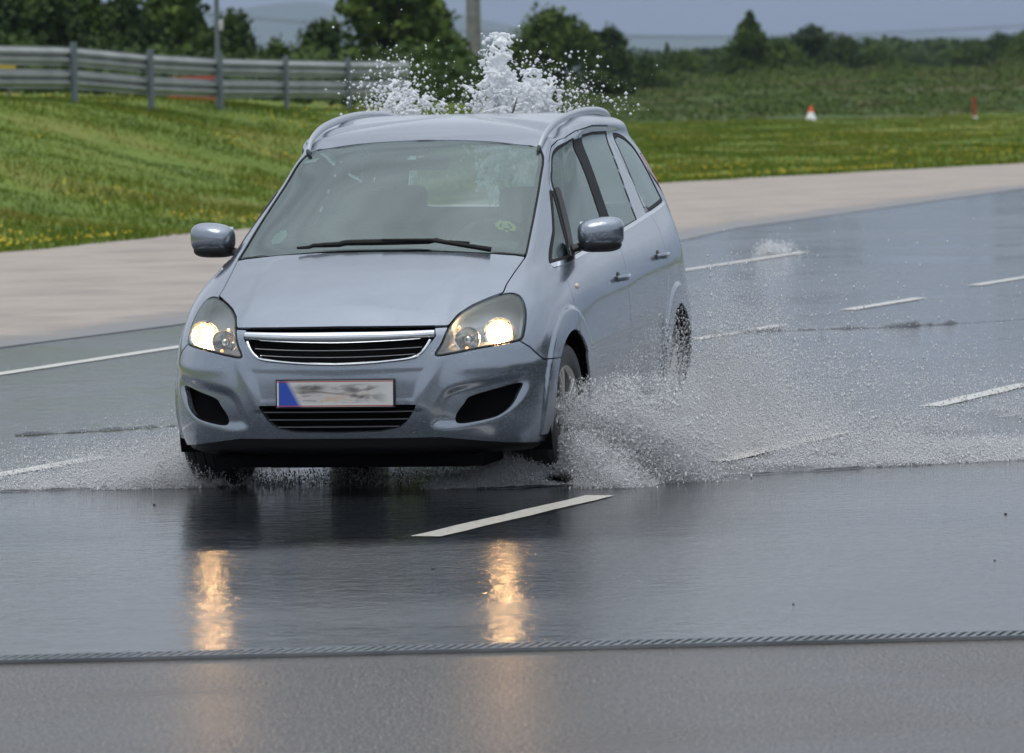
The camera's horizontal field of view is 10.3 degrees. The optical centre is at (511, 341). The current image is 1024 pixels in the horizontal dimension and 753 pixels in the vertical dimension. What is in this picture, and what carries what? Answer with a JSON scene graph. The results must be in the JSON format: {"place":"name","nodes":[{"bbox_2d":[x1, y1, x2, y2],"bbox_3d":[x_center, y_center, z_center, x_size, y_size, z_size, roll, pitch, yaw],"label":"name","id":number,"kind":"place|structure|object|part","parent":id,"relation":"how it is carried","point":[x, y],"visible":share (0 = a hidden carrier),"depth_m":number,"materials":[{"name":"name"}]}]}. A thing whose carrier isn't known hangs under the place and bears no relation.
{"place":"outdoors","nodes":[
{"label":"outdoors","id":0,"kind":"place"},
{"bbox_2d":[229,466,565,486],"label":"churned water","id":1,"kind":"structure","parent":0,"point":[361,471],"depth_m":25.77,"materials":[{"name":"white liquid"}]},
{"bbox_2d":[245,41,581,76],"bbox_3d":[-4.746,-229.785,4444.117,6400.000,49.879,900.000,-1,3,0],"label":"hills","id":2,"kind":"structure","parent":0,"point":[265,45],"depth_m":4295.71,"materials":[{"name":"green plant"}]},
{"bbox_2d":[0,189,1023,752],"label":"road","id":3,"kind":"structure","parent":0,"point":[870,549],"depth_m":20.73,"materials":[{"name":"grey asphalt"}]},
{"bbox_2d":[0,456,108,475],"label":"lane mark","id":4,"kind":"object","parent":3,"relation":"on","point":[17,470],"visible":0.44,"depth_m":27.07,"materials":[{"name":"white paint"}]},
{"bbox_2d":[14,424,177,435],"bbox_3d":[-2.158,0.458,29.936,1.094,0.015,0.096,-3,3,-36],"label":"ripple","id":5,"kind":"object","parent":3,"relation":"on","point":[48,432],"visible":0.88,"depth_m":29.82,"materials":[{"name":"grey liquid"}]},
{"bbox_2d":[0,405,256,490],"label":"wheel spray","id":6,"kind":"object","parent":3,"relation":"on","point":[47,483],"visible":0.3,"depth_m":26.37,"materials":[{"name":"white liquid"}]},
{"bbox_2d":[0,481,270,491],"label":"side wave","id":7,"kind":"object","parent":3,"relation":"on","point":[55,488],"visible":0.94,"depth_m":25.59,"materials":[{"name":"grey liquid"}]},
{"bbox_2d":[14,432,363,490],"bbox_3d":[-1.461,0.530,26.004,1.585,0.234,1.012,-1,3,0],"label":"wheel burst","id":8,"kind":"object","parent":3,"relation":"on","point":[185,478],"visible":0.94,"depth_m":25.57,"materials":[{"name":"white liquid"}]},
{"bbox_2d":[0,252,804,374],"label":"lane mark","id":9,"kind":"object","parent":3,"relation":"on","point":[84,360],"visible":0.39,"depth_m":38.19,"materials":[{"name":"white paint"}]},
{"bbox_2d":[175,98,692,484],"bbox_3d":[-0.328,-0.281,26.832,2.030,1.712,4.505,-1,3,12],"label":"minivan","id":10,"kind":"object","parent":3,"relation":"on","point":[346,310],"visible":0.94,"depth_m":25.27,"materials":[{"name":"silver metal"}]},
{"bbox_3d":[-1.231,-0.503,26.105,0.101,0.321,0.623,0,3,22],"label":"quarter window","id":11,"kind":"part","parent":10,"relation":"part of","materials":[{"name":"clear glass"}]},
{"bbox_3d":[-1.160,-0.296,26.450,0.316,1.296,1.345,-1,3,12],"label":"front door","id":12,"kind":"part","parent":10,"relation":"part of","materials":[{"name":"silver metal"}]},
{"bbox_3d":[-0.952,-0.362,27.576,0.269,1.313,1.100,-1,3,12],"label":"rear door","id":13,"kind":"part","parent":10,"relation":"part of","materials":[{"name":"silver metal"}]},
{"bbox_3d":[-0.767,-0.816,28.258,0.174,0.395,0.628,-1,3,12],"label":"rear side window","id":14,"kind":"part","parent":10,"relation":"part of","materials":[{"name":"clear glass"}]},
{"bbox_3d":[0.062,-0.862,28.773,1.230,0.349,0.284,-1,3,12],"label":"rear window","id":15,"kind":"part","parent":10,"relation":"part of","materials":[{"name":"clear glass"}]},
{"bbox_3d":[0.213,-0.519,25.811,0.101,0.321,0.623,-1,3,1],"label":"quarter window","id":16,"kind":"part","parent":10,"relation":"part of","materials":[{"name":"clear glass"}]},
{"bbox_3d":[0.288,-0.312,26.155,0.316,1.296,1.345,-1,3,12],"label":"front door","id":17,"kind":"part","parent":10,"relation":"part of","materials":[{"name":"silver metal"}]},
{"bbox_3d":[0.536,-0.378,27.272,0.269,1.313,1.100,-1,3,12],"label":"rear door","id":18,"kind":"part","parent":10,"relation":"part of","materials":[{"name":"silver metal"}]},
{"bbox_3d":[0.624,-0.831,27.974,0.174,0.395,0.628,-1,3,12],"label":"rear side window","id":19,"kind":"part","parent":10,"relation":"part of","materials":[{"name":"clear glass"}]},
{"bbox_2d":[0,630,1023,663],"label":"drain grating","id":20,"kind":"object","parent":3,"relation":"on","point":[513,646],"visible":1,"depth_m":18.05,"materials":[{"name":"black metal"}]},
{"bbox_2d":[412,495,612,535],"bbox_3d":[0.020,0.718,23.559,0.139,0.001,2.129,0,3,20],"label":"lane mark","id":21,"kind":"object","parent":3,"relation":"on","point":[505,517],"visible":1,"depth_m":23.50,"materials":[{"name":"white paint"}]},
{"bbox_2d":[421,369,766,489],"bbox_3d":[0.359,0.382,25.655,1.564,0.495,1.030,-1,3,0],"label":"wheel burst","id":22,"kind":"object","parent":3,"relation":"on","point":[507,470],"visible":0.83,"depth_m":25.26,"materials":[{"name":"white liquid"}]},
{"bbox_2d":[450,461,968,488],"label":"bow wave","id":23,"kind":"object","parent":3,"relation":"on","point":[703,477],"visible":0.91,"depth_m":25.68,"materials":[{"name":"grey liquid"}]},
{"bbox_2d":[563,252,877,488],"bbox_3d":[1.095,0.095,26.934,0.991,0.908,4.213,-1,3,12],"label":"wheel spray","id":24,"kind":"object","parent":3,"relation":"on","point":[624,477],"visible":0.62,"depth_m":27.43,"materials":[{"name":"white liquid"}]},
{"bbox_2d":[693,325,783,339],"bbox_3d":[1.570,-0.066,39.636,0.138,0.001,2.072,0,3,20],"label":"lane mark","id":25,"kind":"object","parent":3,"relation":"on","point":[739,332],"visible":0.42,"depth_m":39.56,"materials":[{"name":"white paint"}]},
{"bbox_2d":[454,218,1023,471],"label":"stray drops","id":26,"kind":"object","parent":3,"relation":"on","point":[788,333],"visible":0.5,"depth_m":26.84,"materials":[{"name":"white liquid"}]},
{"bbox_2d":[746,233,807,254],"bbox_3d":[2.610,-0.976,56.666,0.679,0.214,1.306,-1,3,0],"label":"puddle splash","id":27,"kind":"object","parent":3,"relation":"on","point":[771,250],"visible":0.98,"depth_m":56.52,"materials":[{"name":"white liquid"}]},
{"bbox_2d":[710,432,844,460],"bbox_3d":[1.306,0.505,27.545,0.139,0.001,2.081,0,3,20],"label":"lane mark","id":28,"kind":"object","parent":3,"relation":"on","point":[743,454],"visible":0.42,"depth_m":27.10,"materials":[{"name":"white paint"}]},
{"bbox_2d":[549,299,1023,483],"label":"fan spray","id":29,"kind":"object","parent":3,"relation":"on","point":[918,455],"visible":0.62,"depth_m":26.88,"materials":[{"name":"white liquid"}]},
{"bbox_2d":[583,221,1021,433],"bbox_3d":[2.906,-0.694,41.211,4.357,1.083,25.756,-1,3,10],"label":"wake spray","id":30,"kind":"object","parent":3,"relation":"on","point":[823,364],"visible":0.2,"depth_m":31.56,"materials":[{"name":"white liquid"}]},
{"bbox_2d":[693,318,1023,334],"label":"cross ripple","id":31,"kind":"object","parent":3,"relation":"on","point":[897,324],"visible":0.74,"depth_m":39.98,"materials":[{"name":"grey liquid"}]},
{"bbox_2d":[840,298,922,309],"bbox_3d":[2.874,-0.293,43.912,0.139,0.001,2.072,0,3,20],"label":"lane mark","id":32,"kind":"object","parent":3,"relation":"on","point":[879,304],"visible":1,"depth_m":43.89,"materials":[{"name":"white paint"}]},
{"bbox_2d":[920,383,1023,405],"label":"lane mark","id":33,"kind":"object","parent":3,"relation":"on","point":[956,399],"visible":0.62,"depth_m":31.41,"materials":[{"name":"white paint"}]},
{"bbox_2d":[971,276,1023,284],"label":"lane mark","id":34,"kind":"object","parent":3,"relation":"on","point":[996,281],"visible":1,"depth_m":47.94,"materials":[{"name":"white paint"}]},
{"bbox_2d":[0,74,1023,252],"bbox_3d":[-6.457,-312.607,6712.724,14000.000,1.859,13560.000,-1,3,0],"label":"ground","id":35,"kind":"structure","parent":0,"point":[95,135],"depth_m":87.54,"materials":[{"name":"green plant"}]},
{"bbox_2d":[0,65,15,96],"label":"barrier","id":36,"kind":"object","parent":35,"relation":"on","point":[8,67],"visible":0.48,"depth_m":94.43,"materials":[{"name":"yellow plastic"}]},
{"bbox_2d":[0,0,86,46],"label":"leafy tree","id":37,"kind":"object","parent":35,"relation":"on","point":[50,18],"visible":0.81,"depth_m":149.33,"materials":[{"name":"green plant"}]},
{"bbox_2d":[20,0,113,46],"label":"leafy tree","id":38,"kind":"object","parent":35,"relation":"on","point":[93,11],"visible":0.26,"depth_m":157.21,"materials":[{"name":"green plant"}]},
{"bbox_2d":[79,0,174,54],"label":"leafy tree","id":39,"kind":"object","parent":35,"relation":"on","point":[130,23],"visible":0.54,"depth_m":149.48,"materials":[{"name":"green plant"}]},
{"bbox_2d":[139,0,210,53],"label":"leafy tree","id":40,"kind":"object","parent":35,"relation":"on","point":[179,19],"visible":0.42,"depth_m":159.23,"materials":[{"name":"green plant"}]},
{"bbox_2d":[169,76,214,101],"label":"barrier","id":41,"kind":"object","parent":35,"relation":"on","point":[205,77],"visible":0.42,"depth_m":101.42,"materials":[{"name":"brown plastic"}]},
{"bbox_2d":[0,42,409,110],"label":"guardrail","id":42,"kind":"object","parent":35,"relation":"on","point":[74,79],"visible":0.86,"depth_m":97.49,"materials":[{"name":"metal"}]},
{"bbox_2d":[214,0,222,107],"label":"thin mast","id":43,"kind":"object","parent":35,"relation":"on","point":[218,25],"visible":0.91,"depth_m":99.16,"materials":[{"name":"silver metal"}]},
{"bbox_2d":[182,6,266,58],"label":"leafy tree","id":44,"kind":"object","parent":35,"relation":"on","point":[236,30],"visible":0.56,"depth_m":151.34,"materials":[{"name":"green plant"}]},
{"bbox_2d":[0,26,512,107],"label":"scrub","id":45,"kind":"object","parent":35,"relation":"on","point":[463,58],"visible":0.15,"depth_m":123.61,"materials":[{"name":"green plant"}]},
{"bbox_2d":[254,33,294,59],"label":"leafy tree","id":46,"kind":"object","parent":35,"relation":"on","point":[275,47],"visible":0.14,"depth_m":159.61,"materials":[{"name":"green plant"}]},
{"bbox_2d":[289,15,363,60],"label":"leafy tree","id":47,"kind":"object","parent":35,"relation":"on","point":[324,32],"visible":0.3,"depth_m":169.49,"materials":[{"name":"green plant"}]},
{"bbox_2d":[331,0,458,60],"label":"leafy tree","id":48,"kind":"object","parent":35,"relation":"on","point":[411,21],"visible":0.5,"depth_m":164.32,"materials":[{"name":"green plant"}]},
{"bbox_2d":[366,79,444,184],"bbox_3d":[-0.544,-0.977,30.445,0.462,0.862,0.388,1,3,34],"label":"fountain jet","id":49,"kind":"object","parent":35,"relation":"on","point":[414,176],"visible":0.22,"depth_m":30.37,"materials":[{"name":"white liquid"}]},
{"bbox_2d":[440,6,482,57],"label":"leafy tree","id":50,"kind":"object","parent":35,"relation":"on","point":[448,14],"visible":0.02,"depth_m":171.67,"materials":[{"name":"green plant"}]},
{"bbox_2d":[466,0,481,68],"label":"utility pole","id":51,"kind":"object","parent":35,"relation":"on","point":[473,24],"visible":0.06,"depth_m":149.61,"materials":[{"name":"grey concrete"}]},
{"bbox_2d":[435,32,530,205],"bbox_3d":[-0.080,-1.157,30.419,0.548,0.996,0.449,1,3,40],"label":"fountain jet","id":52,"kind":"object","parent":35,"relation":"on","point":[495,157],"visible":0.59,"depth_m":30.35,"materials":[{"name":"white liquid"}]},
{"bbox_2d":[324,9,657,115],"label":"fountain drops","id":53,"kind":"object","parent":52,"relation":"on","point":[405,93],"visible":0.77,"depth_m":30.30,"materials":[{"name":"white liquid"}]},
{"bbox_2d":[484,43,523,81],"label":"leafy tree","id":54,"kind":"object","parent":35,"relation":"on","point":[517,76],"visible":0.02,"depth_m":239.15,"materials":[{"name":"green plant"}]},
{"bbox_2d":[0,163,1023,346],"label":"hard strip","id":55,"kind":"object","parent":35,"relation":"on","point":[66,292],"visible":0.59,"depth_m":61.37,"materials":[{"name":"concrete"}]},
{"bbox_2d":[0,92,1023,245],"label":"wild flowers","id":56,"kind":"object","parent":35,"relation":"on","point":[130,231],"visible":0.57,"depth_m":95.90,"materials":[{"name":"yellow plant"}]},
{"bbox_2d":[494,68,572,186],"bbox_3d":[0.100,-0.987,30.325,0.381,0.946,0.543,1,3,35],"label":"fountain jet","id":57,"kind":"object","parent":35,"relation":"on","point":[521,158],"visible":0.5,"depth_m":30.23,"materials":[{"name":"white liquid"}]},
{"bbox_2d":[498,1,605,99],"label":"leafy tree","id":58,"kind":"object","parent":35,"relation":"on","point":[559,34],"visible":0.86,"depth_m":233.99,"materials":[{"name":"green plant"}]},
{"bbox_2d":[571,21,642,96],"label":"leafy tree","id":59,"kind":"object","parent":35,"relation":"on","point":[618,59],"visible":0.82,"depth_m":243.92,"materials":[{"name":"green plant"}]},
{"bbox_2d":[630,52,694,88],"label":"leafy tree","id":60,"kind":"object","parent":35,"relation":"on","point":[649,77],"visible":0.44,"depth_m":259.24,"materials":[{"name":"green plant"}]},
{"bbox_2d":[661,41,672,64],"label":"conifer tree","id":61,"kind":"object","parent":35,"relation":"on","point":[666,50],"visible":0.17,"depth_m":419.37,"materials":[{"name":"green plant"}]},
{"bbox_2d":[649,47,710,78],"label":"leafy tree","id":62,"kind":"object","parent":35,"relation":"on","point":[683,60],"visible":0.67,"depth_m":329.25,"materials":[{"name":"green plant"}]},
{"bbox_2d":[706,10,787,80],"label":"conifer tree","id":63,"kind":"object","parent":35,"relation":"on","point":[749,47],"visible":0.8,"depth_m":299.25,"materials":[{"name":"green plant"}]},
{"bbox_2d":[552,53,1023,121],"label":"rough growth","id":64,"kind":"object","parent":35,"relation":"on","point":[720,85],"visible":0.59,"depth_m":238.18,"materials":[{"name":"green plant"}]},
{"bbox_2d":[761,36,820,74],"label":"leafy tree","id":65,"kind":"object","parent":35,"relation":"on","point":[782,48],"visible":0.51,"depth_m":319.23,"materials":[{"name":"green plant"}]},
{"bbox_2d":[806,106,815,120],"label":"traffic cone","id":66,"kind":"object","parent":35,"relation":"on","point":[811,114],"visible":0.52,"depth_m":197.76,"materials":[{"name":"white plastic"}]},
{"bbox_2d":[782,23,847,69],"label":"leafy tree","id":67,"kind":"object","parent":35,"relation":"on","point":[812,47],"visible":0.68,"depth_m":339.30,"materials":[{"name":"green plant"}]},
{"bbox_2d":[629,31,1023,75],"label":"distant wood","id":68,"kind":"object","parent":35,"relation":"on","point":[931,46],"visible":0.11,"depth_m":563.55,"materials":[{"name":"green plant"}]},
{"bbox_2d":[816,31,882,72],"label":"leafy tree","id":69,"kind":"object","parent":35,"relation":"on","point":[847,43],"visible":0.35,"depth_m":344.21,"materials":[{"name":"green plant"}]},
{"bbox_2d":[853,43,907,71],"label":"leafy tree","id":70,"kind":"object","parent":35,"relation":"on","point":[887,52],"visible":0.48,"depth_m":418.94,"materials":[{"name":"green plant"}]},
{"bbox_2d":[889,49,932,69],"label":"leafy tree","id":71,"kind":"object","parent":35,"relation":"on","point":[912,57],"visible":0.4,"depth_m":478.57,"materials":[{"name":"green plant"}]},
{"bbox_2d":[938,39,988,68],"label":"leafy tree","id":72,"kind":"object","parent":35,"relation":"on","point":[960,55],"visible":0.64,"depth_m":439.00,"materials":[{"name":"green plant"}]},
{"bbox_2d":[971,97,977,118],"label":"marker stake","id":73,"kind":"object","parent":35,"relation":"on","point":[974,105],"visible":0.85,"depth_m":190.01,"materials":[{"name":"red"}]},
{"bbox_2d":[967,30,1021,68],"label":"leafy tree","id":74,"kind":"object","parent":35,"relation":"on","point":[996,47],"visible":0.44,"depth_m":418.69,"materials":[{"name":"green plant"}]},
{"bbox_2d":[999,29,1023,66],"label":"leafy tree","id":75,"kind":"object","parent":35,"relation":"on","point":[1017,41],"visible":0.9,"depth_m":398.47,"materials":[{"name":"green plant"}]},
{"bbox_2d":[101,2,1023,35],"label":"overhead wire","id":76,"kind":"object","parent":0,"point":[688,35],"visible":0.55,"depth_m":302.83,"materials":[{"name":"grey metal"}]},
{"bbox_2d":[101,0,1023,36],"label":"sky","id":77,"kind":"structure","parent":0,"point":[636,17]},
{"bbox_2d":[201,2,1013,54],"bbox_3d":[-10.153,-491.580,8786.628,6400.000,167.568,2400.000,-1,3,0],"label":"hills","id":78,"kind":"structure","parent":0,"point":[266,31],"depth_m":8256.48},
{"bbox_2d":[203,15,1015,37],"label":"overhead wire","id":79,"kind":"object","parent":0,"point":[713,37],"visible":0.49,"depth_m":304.25,"materials":[{"name":"grey metal"}]}
]}

